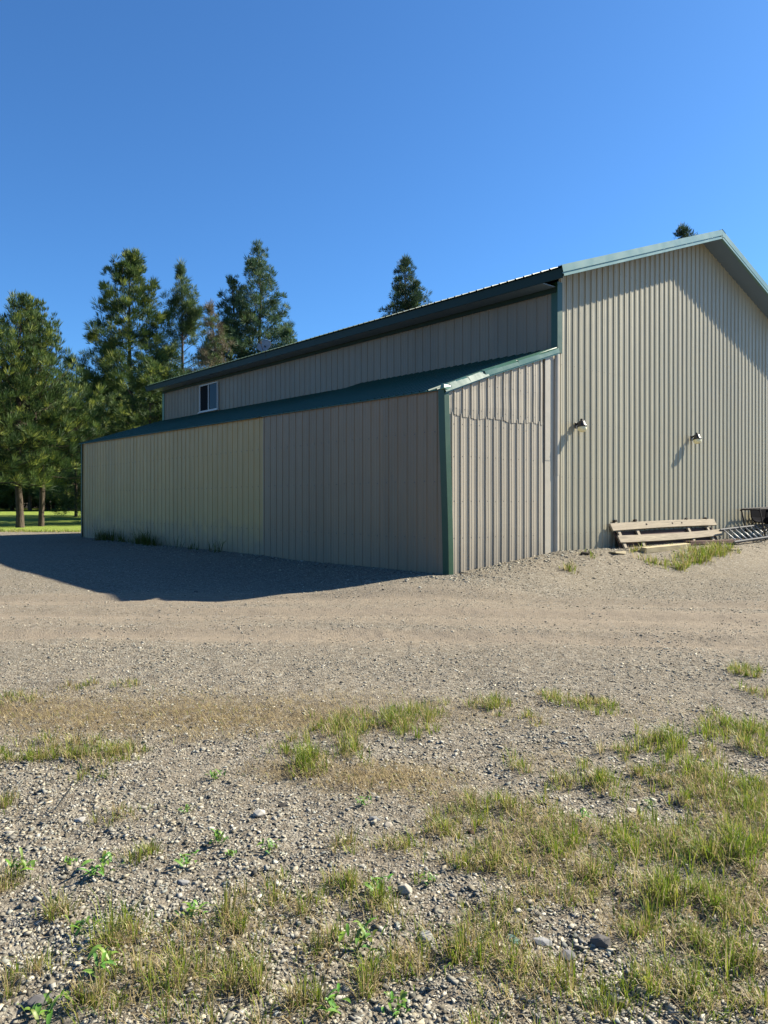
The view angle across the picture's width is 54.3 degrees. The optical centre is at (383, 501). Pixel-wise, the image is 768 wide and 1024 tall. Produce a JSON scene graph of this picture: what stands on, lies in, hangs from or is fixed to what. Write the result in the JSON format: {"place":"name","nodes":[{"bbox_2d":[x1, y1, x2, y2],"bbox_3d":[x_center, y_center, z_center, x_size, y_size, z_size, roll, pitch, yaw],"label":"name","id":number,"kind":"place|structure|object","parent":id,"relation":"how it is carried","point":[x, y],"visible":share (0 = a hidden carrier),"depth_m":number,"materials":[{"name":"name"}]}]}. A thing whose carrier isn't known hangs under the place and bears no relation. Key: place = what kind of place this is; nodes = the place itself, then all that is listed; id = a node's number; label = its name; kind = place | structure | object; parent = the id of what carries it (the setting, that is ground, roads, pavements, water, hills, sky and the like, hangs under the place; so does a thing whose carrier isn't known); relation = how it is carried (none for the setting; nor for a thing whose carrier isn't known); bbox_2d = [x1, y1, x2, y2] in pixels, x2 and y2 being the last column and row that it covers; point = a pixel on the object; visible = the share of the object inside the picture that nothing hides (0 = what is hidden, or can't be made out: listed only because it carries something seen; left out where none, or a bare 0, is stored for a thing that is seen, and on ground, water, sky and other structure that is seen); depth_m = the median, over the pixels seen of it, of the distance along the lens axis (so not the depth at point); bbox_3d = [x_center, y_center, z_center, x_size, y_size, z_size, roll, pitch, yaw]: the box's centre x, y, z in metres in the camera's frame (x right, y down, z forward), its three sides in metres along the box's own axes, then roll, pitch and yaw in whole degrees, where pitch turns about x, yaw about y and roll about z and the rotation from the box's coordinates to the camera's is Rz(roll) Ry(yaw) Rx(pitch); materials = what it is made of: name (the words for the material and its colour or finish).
{"place":"outdoors","nodes":[
{"label":"outdoors","id":0,"kind":"place"},
{"bbox_2d":[0,508,80,531],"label":"lawn","id":1,"kind":"structure","parent":0,"point":[68,521],"depth_m":51.55,"materials":[{"name":"green plant"}]},
{"bbox_2d":[0,449,13,503],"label":"pine tree","id":2,"kind":"object","parent":1,"relation":"on","point":[3,492],"visible":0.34,"depth_m":80.38,"materials":[{"name":"green plant"}]},
{"bbox_2d":[0,422,25,508],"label":"pine tree","id":3,"kind":"object","parent":1,"relation":"on","point":[7,500],"visible":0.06,"depth_m":81.49,"materials":[{"name":"green plant"}]},
{"bbox_2d":[2,393,49,507],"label":"pine tree","id":4,"kind":"object","parent":1,"relation":"on","point":[33,503],"visible":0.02,"depth_m":82.77,"materials":[{"name":"green plant"}]},
{"bbox_2d":[0,320,54,486],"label":"pine tree","id":5,"kind":"object","parent":1,"relation":"on","point":[15,466],"visible":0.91,"depth_m":39.22,"materials":[{"name":"green plant"}]},
{"bbox_2d":[5,401,53,510],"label":"pine tree","id":6,"kind":"object","parent":1,"relation":"on","point":[29,490],"visible":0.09,"depth_m":81.42,"materials":[{"name":"green plant"}]},
{"bbox_2d":[0,289,80,527],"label":"pine tree","id":7,"kind":"object","parent":1,"relation":"on","point":[19,351],"visible":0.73,"depth_m":40.68,"materials":[{"name":"green plant"}]},
{"bbox_2d":[27,400,78,509],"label":"pine tree","id":8,"kind":"object","parent":1,"relation":"on","point":[47,506],"visible":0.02,"depth_m":85.34,"materials":[{"name":"green plant"}]},
{"bbox_2d":[0,295,111,525],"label":"pine tree","id":9,"kind":"object","parent":1,"relation":"on","point":[81,417],"visible":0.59,"depth_m":42.10,"materials":[{"name":"green plant"}]},
{"bbox_2d":[48,403,80,500],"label":"pine tree","id":10,"kind":"object","parent":1,"relation":"on","point":[68,477],"visible":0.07,"depth_m":81.43,"materials":[{"name":"green plant"}]},
{"bbox_2d":[49,417,81,509],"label":"pine tree","id":11,"kind":"object","parent":1,"relation":"on","point":[55,499],"visible":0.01,"depth_m":82.73,"materials":[{"name":"green plant"}]},
{"bbox_2d":[32,390,103,516],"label":"pine tree","id":12,"kind":"object","parent":1,"relation":"on","point":[76,503],"visible":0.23,"depth_m":59.16,"materials":[{"name":"green plant"}]},
{"bbox_2d":[69,391,141,476],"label":"pine tree","id":13,"kind":"object","parent":1,"relation":"on","point":[113,402],"visible":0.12,"depth_m":49.34,"materials":[{"name":"green plant"}]},
{"bbox_2d":[51,246,180,462],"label":"pine tree","id":14,"kind":"object","parent":1,"relation":"on","point":[113,356],"visible":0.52,"depth_m":55.80,"materials":[{"name":"green plant"}]},
{"bbox_2d":[133,257,215,420],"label":"pine tree","id":15,"kind":"object","parent":1,"relation":"on","point":[188,324],"visible":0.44,"depth_m":65.37,"materials":[{"name":"green plant"}]},
{"bbox_2d":[181,298,237,374],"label":"brown conifer","id":16,"kind":"object","parent":1,"relation":"on","point":[222,341],"visible":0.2,"depth_m":48.80,"materials":[{"name":"plant"}]},
{"bbox_2d":[0,505,767,1023],"bbox_3d":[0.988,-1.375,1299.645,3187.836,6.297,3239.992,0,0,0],"label":"ground","id":17,"kind":"structure","parent":0,"point":[38,549],"depth_m":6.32,"materials":[{"name":"beige gravel"}]},
{"bbox_2d":[0,373,33,509],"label":"fir tree","id":18,"kind":"object","parent":17,"relation":"on","point":[5,507],"visible":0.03,"depth_m":85.90,"materials":[{"name":"green plant"}]},
{"bbox_2d":[5,847,35,870],"bbox_3d":[-1.637,1.648,3.416,0.164,0.079,0.127,0,0,24],"label":"broadleaf weed","id":19,"kind":"object","parent":17,"relation":"on","point":[23,862],"visible":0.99,"depth_m":3.41,"materials":[{"name":"green plant"}]},
{"bbox_2d":[8,488,60,508],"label":"undergrowth","id":20,"kind":"object","parent":17,"relation":"on","point":[38,505],"depth_m":96.92,"materials":[{"name":"green plant"}]},
{"bbox_2d":[25,994,51,1007],"bbox_3d":[-1.175,1.703,2.552,0.064,0.033,0.091,-11,-17,36],"label":"stone","id":21,"kind":"object","parent":17,"relation":"on","point":[33,1000],"visible":0.66,"depth_m":2.54,"materials":[{"name":"grey stone"}]},
{"bbox_2d":[0,528,80,532],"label":"grass","id":22,"kind":"structure","parent":17,"relation":"on","point":[21,529],"depth_m":36.58,"materials":[{"name":"green plant"}]},
{"bbox_2d":[17,990,69,1023],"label":"broadleaf weed","id":23,"kind":"object","parent":17,"relation":"on","point":[36,1010],"visible":0.98,"depth_m":2.46,"materials":[{"name":"green plant"}]},
{"bbox_2d":[44,390,66,508],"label":"fir tree","id":24,"kind":"object","parent":17,"relation":"on","point":[52,505],"visible":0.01,"depth_m":88.19,"materials":[{"name":"green plant"}]},
{"bbox_2d":[54,787,71,810],"bbox_3d":[-1.773,1.641,4.139,0.091,0.121,0.016,0,0,-26],"label":"stick","id":25,"kind":"object","parent":17,"relation":"on","point":[59,803],"visible":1,"depth_m":4.13,"materials":[{"name":"grey wood"}]},
{"bbox_2d":[61,856,77,864],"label":"broadleaf weed","id":26,"kind":"object","parent":17,"relation":"on","point":[68,861],"visible":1,"depth_m":3.51,"materials":[{"name":"green plant"}]},
{"bbox_2d":[74,817,85,821],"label":"stone","id":27,"kind":"object","parent":17,"relation":"on","point":[80,819],"visible":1,"depth_m":4.01,"materials":[{"name":"grey stone"}]},
{"bbox_2d":[64,915,100,935],"bbox_3d":[-1.196,1.673,2.982,0.134,0.065,0.104,0,0,-36],"label":"broadleaf weed","id":28,"kind":"object","parent":17,"relation":"on","point":[78,923],"visible":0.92,"depth_m":2.97,"materials":[{"name":"green plant"}]},
{"bbox_2d":[81,945,119,977],"bbox_3d":[-1.010,1.648,2.686,0.131,0.084,0.144,0,0,16],"label":"broadleaf weed","id":29,"kind":"object","parent":17,"relation":"on","point":[95,956],"visible":0.91,"depth_m":2.69,"materials":[{"name":"green plant"}]},
{"bbox_2d":[77,850,123,875],"bbox_3d":[-1.298,1.654,3.400,0.189,0.090,0.156,0,0,-43],"label":"broadleaf weed","id":30,"kind":"object","parent":17,"relation":"on","point":[103,859],"visible":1,"depth_m":3.40,"materials":[{"name":"green plant"}]},
{"bbox_2d":[96,351,173,434],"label":"pine tree","id":31,"kind":"object","parent":17,"relation":"on","point":[151,367],"visible":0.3,"depth_m":46.30,"materials":[{"name":"green plant"}]},
{"bbox_2d":[88,523,228,551],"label":"grass","id":32,"kind":"structure","parent":17,"relation":"on","point":[144,540],"depth_m":25.61,"materials":[{"name":"green plant"}]},
{"bbox_2d":[178,879,188,885],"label":"stone","id":33,"kind":"object","parent":17,"relation":"on","point":[182,882],"visible":1,"depth_m":3.34,"materials":[{"name":"grey stone"}]},
{"bbox_2d":[173,850,198,866],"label":"broadleaf weed","id":34,"kind":"object","parent":17,"relation":"on","point":[180,861],"visible":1,"depth_m":3.49,"materials":[{"name":"green plant"}]},
{"bbox_2d":[178,804,194,812],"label":"broadleaf weed","id":35,"kind":"object","parent":17,"relation":"on","point":[187,807],"visible":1,"depth_m":4.11,"materials":[{"name":"green plant"}]},
{"bbox_2d":[174,900,208,919],"bbox_3d":[-0.773,1.662,3.055,0.112,0.065,0.136,0,0,40],"label":"broadleaf weed","id":36,"kind":"object","parent":17,"relation":"on","point":[190,909],"visible":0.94,"depth_m":3.05,"materials":[{"name":"green plant"}]},
{"bbox_2d":[207,769,225,779],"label":"broadleaf weed","id":37,"kind":"object","parent":17,"relation":"on","point":[212,775],"visible":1,"depth_m":4.61,"materials":[{"name":"green plant"}]},
{"bbox_2d":[209,828,228,844],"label":"broadleaf weed","id":38,"kind":"object","parent":17,"relation":"on","point":[217,834],"visible":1,"depth_m":3.73,"materials":[{"name":"green plant"}]},
{"bbox_2d":[225,849,236,857],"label":"broadleaf weed","id":39,"kind":"object","parent":17,"relation":"on","point":[230,852],"visible":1,"depth_m":3.58,"materials":[{"name":"green plant"}]},
{"bbox_2d":[193,238,295,364],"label":"fir tree","id":40,"kind":"object","parent":17,"relation":"on","point":[248,319],"visible":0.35,"depth_m":59.34,"materials":[{"name":"green plant"}]},
{"bbox_2d":[253,809,264,816],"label":"stone","id":41,"kind":"object","parent":17,"relation":"on","point":[258,812],"visible":1,"depth_m":4.02,"materials":[{"name":"grey stone"}]},
{"bbox_2d":[256,838,279,854],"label":"broadleaf weed","id":42,"kind":"object","parent":17,"relation":"on","point":[269,845],"visible":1,"depth_m":3.62,"materials":[{"name":"green plant"}]},
{"bbox_2d":[278,803,286,806],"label":"stone","id":43,"kind":"object","parent":17,"relation":"on","point":[282,805],"visible":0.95,"depth_m":4.18,"materials":[{"name":"grey stone"}]},
{"bbox_2d":[269,323,297,349],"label":"fir tree","id":44,"kind":"object","parent":17,"relation":"on","point":[288,332],"visible":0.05,"depth_m":57.78,"materials":[{"name":"green plant"}]},
{"bbox_2d":[315,983,350,1016],"bbox_3d":[-0.171,1.674,2.494,0.118,0.069,0.107,0,0,-37],"label":"broadleaf weed","id":45,"kind":"object","parent":17,"relation":"on","point":[330,999],"visible":0.99,"depth_m":2.50,"materials":[{"name":"green plant"}]},
{"bbox_2d":[338,917,386,953],"bbox_3d":[-0.082,1.658,2.854,0.179,0.086,0.139,0,0,-27],"label":"broadleaf weed","id":46,"kind":"object","parent":17,"relation":"on","point":[363,933],"visible":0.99,"depth_m":2.87,"materials":[{"name":"green plant"}]},
{"bbox_2d":[355,795,371,804],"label":"broadleaf weed","id":47,"kind":"object","parent":17,"relation":"on","point":[362,801],"visible":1,"depth_m":4.17,"materials":[{"name":"green plant"}]},
{"bbox_2d":[369,816,380,821],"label":"stone","id":48,"kind":"object","parent":17,"relation":"on","point":[371,818],"visible":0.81,"depth_m":3.98,"materials":[{"name":"grey stone"}]},
{"bbox_2d":[363,874,392,892],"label":"broadleaf weed","id":49,"kind":"object","parent":17,"relation":"on","point":[377,881],"visible":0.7,"depth_m":3.24,"materials":[{"name":"green plant"}]},
{"bbox_2d":[0,657,767,1023],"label":"grass","id":50,"kind":"structure","parent":17,"relation":"on","point":[394,717],"depth_m":3.26,"materials":[{"name":"green plant"}]},
{"bbox_2d":[0,664,767,1023],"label":"dry straw","id":51,"kind":"object","parent":17,"relation":"on","point":[404,786],"visible":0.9,"depth_m":3.40,"materials":[{"name":"beige plant"}]},
{"bbox_2d":[383,822,392,826],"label":"stone","id":52,"kind":"object","parent":17,"relation":"on","point":[386,824],"visible":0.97,"depth_m":3.92,"materials":[{"name":"grey stone"}]},
{"bbox_2d":[381,990,410,1017],"bbox_3d":[0.040,1.689,2.514,0.100,0.058,0.121,0,0,-2],"label":"broadleaf weed","id":53,"kind":"object","parent":17,"relation":"on","point":[403,994],"visible":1,"depth_m":2.52,"materials":[{"name":"green plant"}]},
{"bbox_2d":[397,883,411,894],"bbox_3d":[0.090,1.686,3.246,0.064,0.055,0.053,-6,-4,8],"label":"stone","id":54,"kind":"object","parent":17,"relation":"on","point":[406,889],"visible":0.85,"depth_m":3.23,"materials":[{"name":"grey stone"}]},
{"bbox_2d":[378,254,432,316],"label":"fir tree","id":55,"kind":"object","parent":17,"relation":"on","point":[413,290],"visible":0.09,"depth_m":62.30,"materials":[{"name":"green plant"}]},
{"bbox_2d":[79,229,767,574],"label":"metal barn","id":56,"kind":"structure","parent":17,"relation":"on","point":[444,437],"depth_m":19.25,"materials":[{"name":"green painted steel"},{"name":"tan painted steel"},{"name":"steel"}]},
{"bbox_2d":[197,381,218,413],"bbox_3d":[-7.031,-4.144,29.964,0.125,1.133,1.650,0,0,-40],"label":"window","id":57,"kind":"structure","parent":56,"relation":"in","point":[208,393],"depth_m":29.93,"materials":[{"name":"white glass"}]},
{"bbox_2d":[257,340,270,356],"bbox_3d":[-4.151,-5.257,25.669,0.444,0.626,0.436,0,0,-40],"label":"satellite dish","id":58,"kind":"object","parent":56,"relation":"attached to","point":[263,345],"visible":1,"depth_m":25.75,"materials":[{"name":"grey metal"}]},
{"bbox_2d":[574,419,586,431],"bbox_3d":[4.581,-1.764,17.430,0.240,0.320,0.299,0,0,-40],"label":"wall lamp","id":59,"kind":"object","parent":56,"relation":"attached to","point":[580,425],"visible":1,"depth_m":17.34,"materials":[{"name":"silver plastic"}]},
{"bbox_2d":[690,432,701,443],"bbox_3d":[8.732,-1.764,20.962,0.240,0.320,0.299,0,0,-40],"label":"wall lamp","id":60,"kind":"object","parent":56,"relation":"attached to","point":[697,438],"visible":1,"depth_m":20.88,"materials":[{"name":"metal"}]},
{"bbox_2d":[419,930,433,943],"bbox_3d":[0.166,1.707,2.943,0.054,0.034,0.088,-9,-4,-8],"label":"stone","id":61,"kind":"object","parent":17,"relation":"on","point":[427,933],"visible":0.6,"depth_m":2.92,"materials":[{"name":"grey stone"}]},
{"bbox_2d":[419,871,437,885],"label":"broadleaf weed","id":62,"kind":"object","parent":17,"relation":"on","point":[429,878],"visible":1,"depth_m":3.31,"materials":[{"name":"green plant"}]},
{"bbox_2d":[505,934,519,944],"bbox_3d":[0.493,1.693,2.892,0.050,0.019,0.066,-12,15,-27],"label":"stone","id":63,"kind":"object","parent":17,"relation":"on","point":[512,936],"visible":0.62,"depth_m":2.89,"materials":[{"name":"stone"}]},
{"bbox_2d":[533,937,552,946],"bbox_3d":[0.608,1.696,2.875,0.076,0.032,0.048,0,0,22],"label":"stone","id":64,"kind":"object","parent":17,"relation":"on","point":[543,941],"visible":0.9,"depth_m":2.87,"materials":[{"name":"grey stone"}]},
{"bbox_2d":[559,949,575,960],"bbox_3d":[0.687,1.697,2.803,0.063,0.027,0.050,-4,5,-34],"label":"stone","id":65,"kind":"object","parent":17,"relation":"on","point":[568,953],"visible":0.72,"depth_m":2.79,"materials":[{"name":"grey stone"}]},
{"bbox_2d":[578,808,592,820],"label":"broadleaf weed","id":66,"kind":"object","parent":17,"relation":"on","point":[585,812],"visible":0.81,"depth_m":3.96,"materials":[{"name":"green plant"}]},
{"bbox_2d":[580,551,593,554],"bbox_3d":[4.542,1.157,16.800,0.439,0.092,0.128,0,0,-32],"label":"black scrap","id":67,"kind":"object","parent":17,"relation":"on","point":[585,553],"visible":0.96,"depth_m":16.75,"materials":[{"name":"black"}]},
{"bbox_2d":[587,693,596,699],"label":"stone","id":68,"kind":"object","parent":17,"relation":"on","point":[591,695],"visible":0.44,"depth_m":6.42,"materials":[{"name":"grey stone"}]},
{"bbox_2d":[590,934,611,947],"bbox_3d":[0.827,1.688,2.866,0.089,0.056,0.053,-8,6,9],"label":"stone","id":69,"kind":"object","parent":17,"relation":"on","point":[599,940],"visible":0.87,"depth_m":2.85,"materials":[{"name":"grey stone"}]},
{"bbox_2d":[608,993,624,1003],"bbox_3d":[0.790,1.704,2.569,0.048,0.023,0.065,0,0,-34],"label":"stone","id":70,"kind":"object","parent":17,"relation":"on","point":[619,996],"visible":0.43,"depth_m":2.56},
{"bbox_2d":[609,551,625,553],"bbox_3d":[5.420,1.179,17.390,0.446,0.073,0.197,6,-4,-40],"label":"flat board","id":71,"kind":"object","parent":17,"relation":"on","point":[622,552],"visible":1,"depth_m":17.33,"materials":[{"name":"beige wood"}]},
{"bbox_2d":[626,807,635,811],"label":"stone","id":72,"kind":"object","parent":17,"relation":"on","point":[630,808],"visible":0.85,"depth_m":4.07,"materials":[{"name":"grey stone"}]},
{"bbox_2d":[641,543,689,552],"bbox_3d":[7.042,1.160,18.677,2.069,0.135,0.166,-1,6,-39],"label":"timber","id":73,"kind":"object","parent":17,"relation":"on","point":[658,548],"visible":0.92,"depth_m":18.49,"materials":[{"name":"beige wood"}]},
{"bbox_2d":[609,517,722,547],"bbox_3d":[7.648,0.816,20.044,5.400,0.733,0.366,0,0,-40],"label":"plank rack","id":74,"kind":"object","parent":17,"relation":"on","point":[635,538],"visible":0.86,"depth_m":19.75,"materials":[{"name":"beige wood"}]},
{"bbox_2d":[672,222,698,238],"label":"fir tree","id":75,"kind":"object","parent":17,"relation":"on","point":[682,231],"visible":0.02,"depth_m":71.82,"materials":[{"name":"green plant"}]},
{"bbox_2d":[684,539,739,544],"bbox_3d":[9.046,1.122,20.608,2.702,0.105,0.206,1,-1,-39],"label":"board","id":76,"kind":"object","parent":17,"relation":"on","point":[700,542],"visible":0.76,"depth_m":20.30,"materials":[{"name":"wood"}]},
{"bbox_2d":[719,523,767,542],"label":"ladder","id":77,"kind":"object","parent":17,"relation":"on","point":[745,527],"visible":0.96,"depth_m":22.11,"materials":[{"name":"metal"}]},
{"bbox_2d":[740,507,767,539],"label":"tube frame","id":78,"kind":"object","parent":17,"relation":"on","point":[759,514],"visible":0.97,"depth_m":23.10,"materials":[{"name":"metal"}]},
{"bbox_2d":[0,0,767,408],"label":"sky","id":79,"kind":"structure","parent":0,"point":[483,143],"materials":[{"name":"blue"}]},
{"bbox_2d":[559,538,739,574],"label":"grass","id":80,"kind":"structure","parent":0,"point":[703,554],"depth_m":18.20,"materials":[{"name":"green plant"}]}
]}

